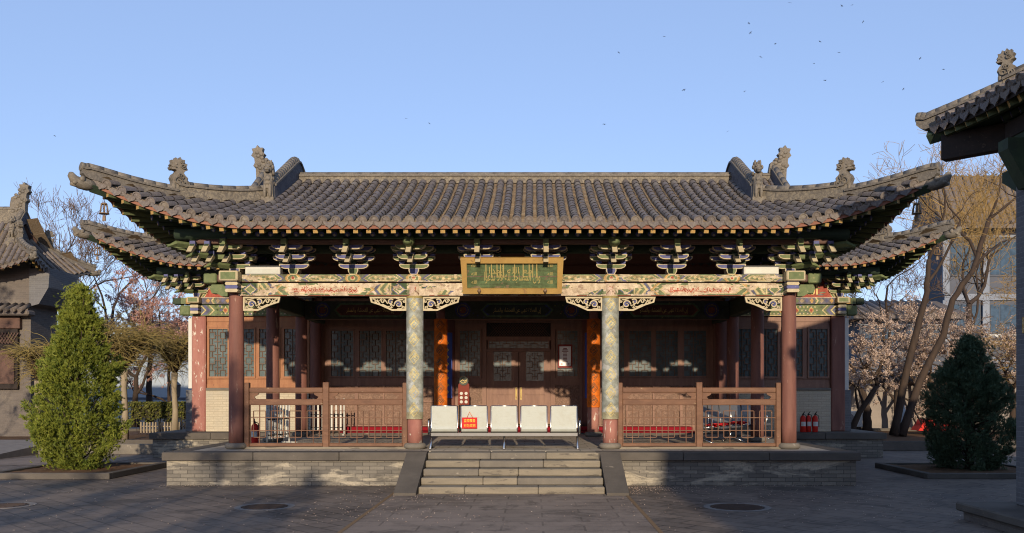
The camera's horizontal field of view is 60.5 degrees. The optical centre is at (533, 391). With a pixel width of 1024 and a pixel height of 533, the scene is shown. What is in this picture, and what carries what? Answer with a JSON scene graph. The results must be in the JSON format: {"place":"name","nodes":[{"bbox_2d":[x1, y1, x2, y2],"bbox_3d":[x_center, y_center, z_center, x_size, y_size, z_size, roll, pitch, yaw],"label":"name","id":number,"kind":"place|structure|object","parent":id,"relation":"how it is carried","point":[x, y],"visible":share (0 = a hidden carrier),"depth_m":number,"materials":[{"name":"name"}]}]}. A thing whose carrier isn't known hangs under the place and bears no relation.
{"place":"outdoors","nodes":[
{"label":"outdoors","id":0,"kind":"place"},
{"bbox_2d":[0,182,101,436],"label":"side hall","id":1,"kind":"structure","parent":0,"point":[37,269],"depth_m":32.00,"materials":[{"name":"tile"}]},
{"bbox_2d":[0,329,18,388],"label":"window","id":2,"kind":"structure","parent":1,"relation":"in","point":[8,380],"depth_m":31.83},
{"bbox_2d":[0,454,152,464],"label":"pavement","id":3,"kind":"structure","parent":0,"point":[35,460],"depth_m":23.31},
{"bbox_2d":[38,444,152,454],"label":"wall","id":4,"kind":"structure","parent":3,"relation":"on","point":[136,449],"depth_m":25.25,"materials":[{"name":"grey stone"}]},
{"bbox_2d":[127,320,187,350],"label":"house","id":5,"kind":"structure","parent":0,"point":[166,329],"depth_m":66.40,"materials":[{"name":"tile"}]},
{"bbox_2d":[342,493,657,532],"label":"path","id":6,"kind":"structure","parent":0,"point":[502,513],"depth_m":12.76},
{"bbox_2d":[0,418,1015,532],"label":"ground","id":7,"kind":"structure","parent":0,"point":[199,509],"depth_m":14.04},
{"bbox_2d":[0,502,36,508],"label":"manhole cover","id":8,"kind":"object","parent":7,"relation":"on","point":[4,505],"visible":1,"depth_m":13.96,"materials":[{"name":"metal"}]},
{"bbox_2d":[0,440,37,458],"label":"ramp","id":9,"kind":"structure","parent":7,"relation":"on","point":[12,448],"depth_m":24.95,"materials":[{"name":"concrete"}]},
{"bbox_2d":[15,177,132,418],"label":"bare tree","id":10,"kind":"object","parent":7,"relation":"on","point":[81,240],"visible":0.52,"depth_m":50.40,"materials":[{"name":"brown plant"}]},
{"bbox_2d":[0,462,166,478],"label":"planting bed","id":11,"kind":"object","parent":7,"relation":"on","point":[117,469],"visible":0.74,"depth_m":18.74,"materials":[{"name":"stone"}]},
{"bbox_2d":[18,282,134,470],"bbox_3d":[-10.060,-0.159,19.539,2.302,4.638,2.329,0,0,0],"label":"juniper","id":12,"kind":"object","parent":11,"relation":"on","point":[79,326],"visible":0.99,"depth_m":19.21,"materials":[{"name":"green plant"}]},
{"bbox_2d":[0,429,180,443],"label":"planting bed","id":13,"kind":"object","parent":7,"relation":"on","point":[135,437],"visible":0.11,"depth_m":31.00,"materials":[{"name":"stone"}]},
{"bbox_2d":[1,328,53,435],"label":"weeping tree","id":14,"kind":"object","parent":13,"relation":"on","point":[29,354],"visible":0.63,"depth_m":30.65,"materials":[{"name":"brown plant"}]},
{"bbox_2d":[88,295,182,439],"bbox_3d":[-13.908,-0.877,29.378,4.138,4.963,4.260,0,0,0],"label":"weeping tree","id":15,"kind":"object","parent":13,"relation":"on","point":[128,345],"visible":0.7,"depth_m":29.34,"materials":[{"name":"brown plant"}]},
{"bbox_2d":[128,401,185,433],"bbox_3d":[-14.082,1.021,33.452,2.547,1.361,0.978,0,0,0],"label":"hedge","id":16,"kind":"object","parent":13,"relation":"on","point":[154,411],"visible":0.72,"depth_m":33.11,"materials":[{"name":"green plant"}]},
{"bbox_2d":[128,314,187,430],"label":"weeping tree","id":17,"kind":"object","parent":13,"relation":"on","point":[178,357],"visible":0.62,"depth_m":31.62,"materials":[{"name":"brown plant"}]},
{"bbox_2d":[140,422,185,432],"bbox_3d":[-13.665,1.320,32.615,1.847,0.400,0.070,0,0,0],"label":"picket fence","id":18,"kind":"object","parent":13,"relation":"on","point":[156,426],"visible":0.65,"depth_m":32.58,"materials":[{"name":"beige wood"}]},
{"bbox_2d":[46,194,140,422],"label":"bare tree","id":19,"kind":"object","parent":7,"relation":"on","point":[101,294],"visible":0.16,"depth_m":43.45,"materials":[{"name":"brown plant"}]},
{"bbox_2d":[57,351,191,417],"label":"shed","id":20,"kind":"structure","parent":7,"relation":"on","point":[158,390],"depth_m":59.92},
{"bbox_2d":[127,360,191,398],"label":"window","id":21,"kind":"structure","parent":20,"relation":"in","point":[157,389],"depth_m":59.92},
{"bbox_2d":[74,266,190,426],"bbox_3d":[-18.501,-2.340,40.472,7.052,7.916,4.553,0,0,0],"label":"plum tree","id":22,"kind":"object","parent":7,"relation":"on","point":[140,318],"visible":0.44,"depth_m":39.81,"materials":[{"name":"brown plant"}]},
{"bbox_2d":[76,217,192,422],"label":"bare tree","id":23,"kind":"object","parent":7,"relation":"on","point":[149,389],"visible":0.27,"depth_m":45.86,"materials":[{"name":"brown plant"}]},
{"bbox_2d":[107,304,187,425],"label":"plum tree","id":24,"kind":"object","parent":7,"relation":"on","point":[183,328],"visible":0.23,"depth_m":41.64,"materials":[{"name":"brown plant"}]},
{"bbox_2d":[170,381,180,397],"bbox_3d":[-14.670,0.670,36.000,0.480,2.260,0.416,0,0,0],"label":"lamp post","id":25,"kind":"object","parent":7,"relation":"on","point":[178,389],"visible":0.27,"depth_m":35.93,"materials":[{"name":"grey"}]},
{"bbox_2d":[234,503,294,510],"bbox_3d":[-4.205,1.793,13.750,0.920,0.012,0.920,0,0,0],"label":"manhole cover","id":26,"kind":"object","parent":7,"relation":"on","point":[262,506],"visible":1,"depth_m":13.73,"materials":[{"name":"metal"}]},
{"bbox_2d":[337,492,393,532],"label":"path edging","id":27,"kind":"object","parent":7,"relation":"on","point":[361,516],"depth_m":12.73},
{"bbox_2d":[7,479,1008,532],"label":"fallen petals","id":28,"kind":"object","parent":7,"relation":"on","point":[565,499],"visible":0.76,"depth_m":14.81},
{"bbox_2d":[393,451,628,495],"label":"stone steps","id":29,"kind":"structure","parent":7,"relation":"on","point":[507,472],"depth_m":16.11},
{"bbox_2d":[162,434,860,485],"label":"stone platform","id":30,"kind":"structure","parent":7,"relation":"on","point":[804,464],"depth_m":16.86,"materials":[{"name":"stone"}]},
{"bbox_2d":[251,418,258,442],"bbox_3d":[-6.114,0.868,19.292,0.157,0.578,0.174,0,0,-38],"label":"fire extinguisher","id":31,"kind":"object","parent":30,"relation":"on","point":[256,434],"visible":0.76,"depth_m":19.24,"materials":[{"name":"red metal"}]},
{"bbox_2d":[266,405,296,442],"bbox_3d":[-5.720,0.667,19.700,0.400,0.980,0.950,0,0,16],"label":"crowd barrier","id":32,"kind":"object","parent":30,"relation":"on","point":[268,435],"visible":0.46,"depth_m":19.68,"materials":[{"name":"metal"}]},
{"bbox_2d":[244,382,407,448],"bbox_3d":[-4.220,0.480,17.900,3.320,1.360,0.140,0,0,0],"label":"balustrade","id":33,"kind":"object","parent":30,"relation":"on","point":[326,394],"visible":0.99,"depth_m":17.86,"materials":[{"name":"brown wood"}]},
{"bbox_2d":[309,405,344,434],"bbox_3d":[-5.540,0.667,23.600,0.950,0.980,0.400,0,0,-4],"label":"crowd barrier","id":34,"kind":"object","parent":30,"relation":"on","point":[331,414],"visible":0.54,"depth_m":23.60,"materials":[{"name":"metal"}]},
{"bbox_2d":[428,405,580,448],"bbox_3d":[-0.590,0.717,18.015,3.106,0.889,0.630,0,0,0],"label":"waiting bench","id":35,"kind":"object","parent":30,"relation":"on","point":[443,419],"visible":1,"depth_m":17.76,"materials":[{"name":"metal"}]},
{"bbox_2d":[462,413,476,428],"bbox_3d":[-1.285,0.567,17.715,0.310,0.345,0.023,0,0,0],"label":"hanging sign","id":36,"kind":"object","parent":35,"relation":"hanging from","point":[469,422],"visible":1,"depth_m":17.71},
{"bbox_2d":[67,157,951,448],"bbox_3d":[-0.420,-2.151,20.401,15.894,6.621,9.397,0,0,0],"label":"hall porch","id":37,"kind":"object","parent":30,"relation":"on","point":[609,225],"visible":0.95,"depth_m":17.78,"materials":[{"name":"red paint"}]},
{"bbox_2d":[99,198,109,220],"bbox_3d":[-7.903,-3.367,16.167,0.180,0.429,0.179,0,0,0],"label":"wind bell","id":38,"kind":"object","parent":37,"relation":"hanging from","point":[104,213],"visible":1,"depth_m":16.16,"materials":[{"name":"metal"}]},
{"bbox_2d":[244,266,282,273],"bbox_3d":[-5.480,-2.467,17.865,0.740,0.170,0.230,0,0,0],"label":"floodlight","id":39,"kind":"object","parent":37,"relation":"on","point":[263,269],"visible":0.92,"depth_m":17.76,"materials":[{"name":"white paint"}]},
{"bbox_2d":[406,296,422,418],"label":"column","id":40,"kind":"structure","parent":37,"relation":"attached to","point":[414,357],"depth_m":17.75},
{"bbox_2d":[434,319,446,404],"bbox_3d":[-2.410,-0.750,22.794,0.347,2.300,0.144,0,0,0],"label":"couplet board","id":41,"kind":"object","parent":37,"relation":"attached to","point":[440,361],"visible":0.98,"depth_m":22.74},
{"bbox_2d":[460,257,563,293],"bbox_3d":[-0.420,-2.322,17.514,2.040,0.714,0.363,0,0,0],"label":"name board","id":42,"kind":"object","parent":37,"relation":"attached to","point":[511,275],"visible":1,"depth_m":17.51,"materials":[{"name":"green wood"}]},
{"bbox_2d":[587,319,599,406],"bbox_3d":[1.570,-0.750,22.794,0.347,2.300,0.144,0,0,0],"label":"couplet board","id":43,"kind":"object","parent":37,"relation":"attached to","point":[593,362],"visible":1,"depth_m":22.74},
{"bbox_2d":[602,296,618,418],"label":"column","id":44,"kind":"structure","parent":37,"relation":"attached to","point":[610,357],"depth_m":17.75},
{"bbox_2d":[742,266,779,273],"bbox_3d":[4.620,-2.467,17.865,0.740,0.170,0.230,0,0,0],"label":"floodlight","id":45,"kind":"object","parent":37,"relation":"on","point":[760,269],"visible":0.92,"depth_m":17.76,"materials":[{"name":"white paint"}]},
{"bbox_2d":[911,197,921,220],"bbox_3d":[7.063,-3.367,16.167,0.180,0.429,0.179,0,0,0],"label":"wind bell","id":46,"kind":"object","parent":37,"relation":"hanging from","point":[916,213],"visible":1,"depth_m":16.16,"materials":[{"name":"metal"}]},
{"bbox_2d":[618,382,780,448],"bbox_3d":[3.380,0.480,17.900,3.320,1.360,0.140,0,0,0],"label":"balustrade","id":47,"kind":"object","parent":30,"relation":"on","point":[698,394],"visible":0.99,"depth_m":17.86,"materials":[{"name":"brown wood"}]},
{"bbox_2d":[703,405,770,442],"bbox_3d":[4.688,0.717,20.419,0.630,0.889,3.106,0,0,37],"label":"waiting bench","id":48,"kind":"object","parent":30,"relation":"on","point":[738,409],"visible":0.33,"depth_m":20.41,"materials":[{"name":"grey metal"}]},
{"bbox_2d":[706,421,746,426],"bbox_3d":[4.476,0.724,19.995,0.489,0.111,1.690,0,0,39],"label":"paper pile","id":49,"kind":"object","parent":48,"relation":"on","point":[727,423],"visible":0.79,"depth_m":19.93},
{"bbox_2d":[149,429,886,457],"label":"hall platform","id":50,"kind":"structure","parent":7,"relation":"on","point":[866,444],"depth_m":24.08,"materials":[{"name":"stone"}]},
{"bbox_2d":[458,376,468,431],"bbox_3d":[-1.890,0.347,23.900,0.300,1.545,0.400,0,0,0],"label":"dial board","id":51,"kind":"object","parent":50,"relation":"on","point":[463,391],"visible":0.82,"depth_m":23.88,"materials":[{"name":"red paint"}]},
{"bbox_2d":[72,145,961,431],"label":"prayer hall","id":52,"kind":"structure","parent":50,"relation":"on","point":[504,361],"depth_m":25.00,"materials":[{"name":"wood"}]},
{"bbox_2d":[94,244,100,259],"bbox_3d":[-11.503,-3.703,23.167,0.180,0.429,0.179,0,0,0],"label":"wind bell","id":53,"kind":"object","parent":52,"relation":"hanging from","point":[97,254],"visible":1,"depth_m":23.16,"materials":[{"name":"metal"}]},
{"bbox_2d":[208,327,228,377],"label":"window","id":54,"kind":"structure","parent":52,"relation":"in","point":[218,337],"depth_m":25.00,"materials":[{"name":"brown wood"}]},
{"bbox_2d":[244,327,255,377],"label":"window","id":55,"kind":"structure","parent":52,"relation":"in","point":[249,332],"depth_m":25.00,"materials":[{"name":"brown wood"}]},
{"bbox_2d":[258,327,280,377],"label":"window","id":56,"kind":"structure","parent":52,"relation":"in","point":[261,330],"depth_m":24.98,"materials":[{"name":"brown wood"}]},
{"bbox_2d":[283,327,294,377],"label":"window","id":57,"kind":"structure","parent":52,"relation":"in","point":[288,332],"depth_m":25.00,"materials":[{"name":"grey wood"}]},
{"bbox_2d":[329,329,354,377],"bbox_3d":[-5.520,-1.115,25.390,0.730,1.400,0.080,0,0,0],"label":"window","id":58,"kind":"structure","parent":52,"relation":"in","point":[341,341],"depth_m":25.40,"materials":[{"name":"brown wood"}]},
{"bbox_2d":[358,329,382,377],"bbox_3d":[-4.705,-1.115,25.390,0.720,1.400,0.080,0,0,0],"label":"window","id":59,"kind":"structure","parent":52,"relation":"in","point":[370,341],"depth_m":25.40,"materials":[{"name":"brown wood"}]},
{"bbox_2d":[385,329,405,377],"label":"window","id":60,"kind":"structure","parent":52,"relation":"in","point":[395,339],"depth_m":25.40,"materials":[{"name":"brown wood"}]},
{"bbox_2d":[423,329,433,377],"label":"window","id":61,"kind":"structure","parent":52,"relation":"in","point":[428,334],"depth_m":25.40,"materials":[{"name":"brown wood"}]},
{"bbox_2d":[447,333,451,397],"bbox_3d":[-2.460,-0.760,25.157,0.280,1.880,0.046,0,0,0],"label":"couplet board","id":62,"kind":"object","parent":52,"relation":"attached to","point":[449,365],"visible":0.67,"depth_m":25.14,"materials":[{"name":"blue wood"}]},
{"bbox_2d":[458,329,481,377],"bbox_3d":[-1.830,-1.115,25.390,0.690,1.420,0.080,0,0,0],"label":"window","id":63,"kind":"structure","parent":52,"relation":"in","point":[469,340],"depth_m":25.40,"materials":[{"name":"brown wood"}]},
{"bbox_2d":[487,352,517,423],"bbox_3d":[-0.887,-0.117,25.363,0.915,2.095,0.134,0,0,0],"label":"door","id":64,"kind":"structure","parent":52,"relation":"in","point":[502,367],"depth_m":25.37,"materials":[{"name":"brown wood"}]},
{"bbox_2d":[519,352,550,423],"bbox_3d":[0.048,-0.117,25.363,0.915,2.095,0.134,0,0,0],"label":"door","id":65,"kind":"structure","parent":52,"relation":"in","point":[534,367],"depth_m":25.37,"materials":[{"name":"brown wood"}]},
{"bbox_2d":[558,344,571,367],"bbox_3d":[0.920,-1.035,25.315,0.420,0.670,0.040,0,0,0],"label":"framed notice","id":66,"kind":"object","parent":52,"relation":"attached to","point":[564,355],"visible":1,"depth_m":25.31,"materials":[{"name":"paper"}]},
{"bbox_2d":[555,329,578,377],"bbox_3d":[0.990,-1.115,25.390,0.690,1.420,0.080,0,0,0],"label":"window","id":67,"kind":"structure","parent":52,"relation":"in","point":[562,336],"depth_m":25.40,"materials":[{"name":"brown wood"}]},
{"bbox_2d":[585,333,586,397],"bbox_3d":[1.620,-0.760,25.157,0.280,1.880,0.046,0,0,0],"label":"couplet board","id":68,"kind":"object","parent":52,"relation":"attached to","point":[585,365],"visible":0.14,"depth_m":25.14,"materials":[{"name":"wood"}]},
{"bbox_2d":[601,329,625,377],"bbox_3d":[2.315,-1.115,25.390,0.720,1.400,0.080,0,0,0],"label":"window","id":69,"kind":"structure","parent":52,"relation":"in","point":[622,332],"depth_m":25.40,"materials":[{"name":"brown wood"}]},
{"bbox_2d":[628,329,652,377],"bbox_3d":[3.095,-1.115,25.390,0.720,1.400,0.080,0,0,0],"label":"window","id":70,"kind":"structure","parent":52,"relation":"in","point":[640,341],"depth_m":25.40,"materials":[{"name":"brown wood"}]},
{"bbox_2d":[655,329,678,377],"bbox_3d":[3.865,-1.115,25.390,0.720,1.400,0.080,0,0,0],"label":"window","id":71,"kind":"structure","parent":52,"relation":"in","point":[666,340],"depth_m":25.40,"materials":[{"name":"grey wood"}]},
{"bbox_2d":[683,329,707,377],"bbox_3d":[4.680,-1.115,25.390,0.730,1.400,0.080,0,0,0],"label":"window","id":72,"kind":"structure","parent":52,"relation":"in","point":[695,341],"depth_m":25.40,"materials":[{"name":"grey wood"}]},
{"bbox_2d":[739,327,750,377],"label":"window","id":73,"kind":"structure","parent":52,"relation":"in","point":[744,332],"depth_m":25.00,"materials":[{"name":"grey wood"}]},
{"bbox_2d":[764,327,778,377],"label":"window","id":74,"kind":"structure","parent":52,"relation":"in","point":[771,334],"depth_m":25.00,"materials":[{"name":"grey wood"}]},
{"bbox_2d":[796,327,803,377],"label":"window","id":75,"kind":"structure","parent":52,"relation":"in","point":[799,330],"depth_m":25.00,"materials":[{"name":"grey wood"}]},
{"bbox_2d":[807,327,828,377],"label":"window","id":76,"kind":"structure","parent":52,"relation":"in","point":[817,337],"depth_m":25.00,"materials":[{"name":"grey wood"}]},
{"bbox_2d":[934,247,940,259],"bbox_3d":[10.663,-3.703,23.167,0.180,0.429,0.179,0,0,0],"label":"wind bell","id":77,"kind":"object","parent":52,"relation":"hanging from","point":[936,250],"visible":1,"depth_m":23.16,"materials":[{"name":"metal"}]},
{"bbox_2d":[340,426,694,432],"bbox_3d":[-0.420,1.049,24.590,9.800,0.138,1.120,0,0,0],"label":"carpet","id":78,"kind":"object","parent":50,"relation":"on","point":[583,429],"visible":0.29,"depth_m":24.55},
{"bbox_2d":[800,411,806,431],"bbox_3d":[7.488,0.828,24.342,0.157,0.578,0.174,0,0,-38],"label":"fire extinguisher","id":79,"kind":"object","parent":50,"relation":"on","point":[803,422],"visible":1,"depth_m":24.30,"materials":[{"name":"red metal"}]},
{"bbox_2d":[806,412,811,431],"bbox_3d":[7.661,0.828,24.422,0.157,0.578,0.174,0,0,-38],"label":"fire extinguisher","id":80,"kind":"object","parent":50,"relation":"on","point":[808,427],"visible":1,"depth_m":24.36,"materials":[{"name":"red metal"}]},
{"bbox_2d":[812,412,818,431],"bbox_3d":[7.834,0.828,24.372,0.157,0.578,0.174,0,0,-38],"label":"fire extinguisher","id":81,"kind":"object","parent":50,"relation":"on","point":[815,425],"visible":1,"depth_m":24.32,"materials":[{"name":"red metal"}]},
{"bbox_2d":[626,495,662,532],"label":"path edging","id":82,"kind":"object","parent":7,"relation":"on","point":[654,525],"depth_m":12.73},
{"bbox_2d":[703,503,771,511],"bbox_3d":[3.185,1.793,13.700,1.040,0.012,1.040,0,0,0],"label":"manhole cover","id":83,"kind":"object","parent":7,"relation":"on","point":[742,507],"visible":1,"depth_m":13.61,"materials":[{"name":"metal"}]},
{"bbox_2d":[850,288,957,419],"bbox_3d":[15.554,-1.131,36.434,3.897,6.325,4.961,0,0,-6],"label":"plum tree","id":84,"kind":"object","parent":7,"relation":"on","point":[894,397],"visible":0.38,"depth_m":35.95,"materials":[{"name":"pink plant"}]},
{"bbox_2d":[843,201,989,364],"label":"bare tree","id":85,"kind":"object","parent":7,"relation":"on","point":[898,283],"visible":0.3,"depth_m":45.65,"materials":[{"name":"brown plant"}]},
{"bbox_2d":[849,372,1015,427],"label":"courtyard wall","id":86,"kind":"structure","parent":7,"relation":"on","point":[882,414],"depth_m":37.20,"materials":[{"name":"paint"}]},
{"bbox_2d":[861,428,1015,450],"bbox_3d":[17.030,1.650,31.600,13.100,0.300,9.600,0,0,0],"label":"planting bed","id":87,"kind":"object","parent":7,"relation":"on","point":[913,440],"visible":0.12,"depth_m":26.80,"materials":[{"name":"stone"}]},
{"bbox_2d":[851,411,862,429],"bbox_3d":[12.480,1.130,34.593,0.900,0.740,0.355,0,0,0],"label":"air conditioner","id":88,"kind":"object","parent":87,"relation":"on","point":[860,423],"visible":0.21,"depth_m":34.43,"materials":[{"name":"white paint"}]},
{"bbox_2d":[849,345,891,428],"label":"plum tree","id":89,"kind":"object","parent":87,"relation":"on","point":[859,412],"visible":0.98,"depth_m":30.89,"materials":[{"name":"pink plant"}]},
{"bbox_2d":[849,306,932,430],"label":"plum tree","id":90,"kind":"object","parent":87,"relation":"on","point":[862,342],"visible":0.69,"depth_m":33.79,"materials":[{"name":"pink plant"}]},
{"bbox_2d":[863,308,998,431],"bbox_3d":[16.042,-0.859,35.939,5.016,4.941,4.391,0,0,38],"label":"plum tree","id":91,"kind":"object","parent":87,"relation":"on","point":[917,352],"visible":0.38,"depth_m":35.00,"materials":[{"name":"pink plant"}]},
{"bbox_2d":[906,406,956,430],"bbox_3d":[15.131,1.104,33.200,1.823,1.133,0.800,0,0,0],"label":"handcart","id":92,"kind":"object","parent":87,"relation":"on","point":[917,424],"visible":0.29,"depth_m":33.09,"materials":[{"name":"red metal"}]},
{"bbox_2d":[855,129,1015,436],"bbox_3d":[16.200,-4.969,33.625,9.459,13.298,8.113,0,0,0],"label":"twin trunk tree","id":93,"kind":"object","parent":87,"relation":"on","point":[898,428],"visible":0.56,"depth_m":32.25,"materials":[{"name":"brown plant"}]},
{"bbox_2d":[898,301,1014,428],"bbox_3d":[16.963,-1.023,35.390,5.650,5.303,3.912,0,0,0],"label":"plum tree","id":94,"kind":"object","parent":87,"relation":"on","point":[970,327],"visible":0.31,"depth_m":34.92,"materials":[{"name":"pink plant"}]},
{"bbox_2d":[973,255,1015,385],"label":"willow tree","id":95,"kind":"object","parent":87,"relation":"on","point":[1006,298],"visible":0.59,"depth_m":32.17,"materials":[{"name":"plant"}]},
{"bbox_2d":[974,324,1015,430],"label":"plum tree","id":96,"kind":"object","parent":87,"relation":"on","point":[1005,371],"visible":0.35,"depth_m":33.35,"materials":[{"name":"pink plant"}]},
{"bbox_2d":[875,463,1015,478],"bbox_3d":[9.605,1.740,19.500,2.950,0.120,2.800,0,0,0],"label":"planting bed","id":97,"kind":"object","parent":7,"relation":"on","point":[926,470],"visible":0.69,"depth_m":18.89,"materials":[{"name":"stone"}]},
{"bbox_2d":[916,330,1015,470],"bbox_3d":[9.745,0.368,19.651,2.341,3.505,2.125,0,0,0],"label":"juniper","id":98,"kind":"object","parent":97,"relation":"on","point":[988,397],"visible":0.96,"depth_m":19.26,"materials":[{"name":"green plant"}]},
{"bbox_2d":[910,154,1015,326],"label":"bare tree","id":99,"kind":"object","parent":7,"relation":"on","point":[978,295],"visible":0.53,"depth_m":44.86,"materials":[{"name":"brown plant"}]},
{"bbox_2d":[915,48,1023,532],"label":"corner pavilion","id":100,"kind":"structure","parent":7,"relation":"on","point":[987,120],"depth_m":12.08,"materials":[{"name":"tile"}]},
{"bbox_2d":[0,0,1023,349],"label":"sky","id":101,"kind":"structure","parent":0,"point":[131,87],"materials":[{"name":"blue"}]},
{"bbox_2d":[844,300,965,371],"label":"house","id":102,"kind":"structure","parent":0,"point":[873,306],"depth_m":54.00,"materials":[{"name":"pink"}]},
{"bbox_2d":[862,327,878,356],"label":"window","id":103,"kind":"structure","parent":102,"relation":"in","point":[863,332],"depth_m":53.92,"materials":[{"name":"grey glass"}]},
{"bbox_2d":[884,327,899,354],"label":"window","id":104,"kind":"structure","parent":102,"relation":"in","point":[892,333],"depth_m":53.92,"materials":[{"name":"grey glass"}]},
{"bbox_2d":[905,327,919,356],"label":"window","id":105,"kind":"structure","parent":102,"relation":"in","point":[905,327],"depth_m":53.93,"materials":[{"name":"grey glass"}]},
{"bbox_2d":[927,327,943,356],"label":"window","id":106,"kind":"structure","parent":102,"relation":"in","point":[928,327],"depth_m":53.93,"materials":[{"name":"grey glass"}]},
{"bbox_2d":[912,174,1015,371],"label":"office building","id":107,"kind":"structure","parent":0,"point":[1002,312],"depth_m":57.92,"materials":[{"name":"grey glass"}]},
{"bbox_2d":[950,303,979,337],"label":"window","id":108,"kind":"structure","parent":107,"relation":"in","point":[977,321],"depth_m":57.92,"materials":[{"name":"blue glass"}]},
{"bbox_2d":[950,240,979,276],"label":"window","id":109,"kind":"structure","parent":107,"relation":"in","point":[953,251],"depth_m":57.92,"materials":[{"name":"blue glass"}]},
{"bbox_2d":[986,334,1000,345],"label":"air conditioner","id":110,"kind":"object","parent":107,"relation":"attached to","point":[993,336],"visible":0.2,"depth_m":57.33,"materials":[{"name":"white paint"}]},
{"bbox_2d":[990,303,1015,333],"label":"window","id":111,"kind":"structure","parent":107,"relation":"in","point":[1003,310],"depth_m":57.92,"materials":[{"name":"blue glass"}]},
{"bbox_2d":[990,240,1015,276],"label":"window","id":112,"kind":"structure","parent":107,"relation":"in","point":[995,273],"depth_m":57.92,"materials":[{"name":"blue glass"}]},
{"bbox_2d":[996,365,1015,371],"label":"window","id":113,"kind":"structure","parent":107,"relation":"in","point":[1000,365],"depth_m":57.92,"materials":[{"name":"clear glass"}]}
]}

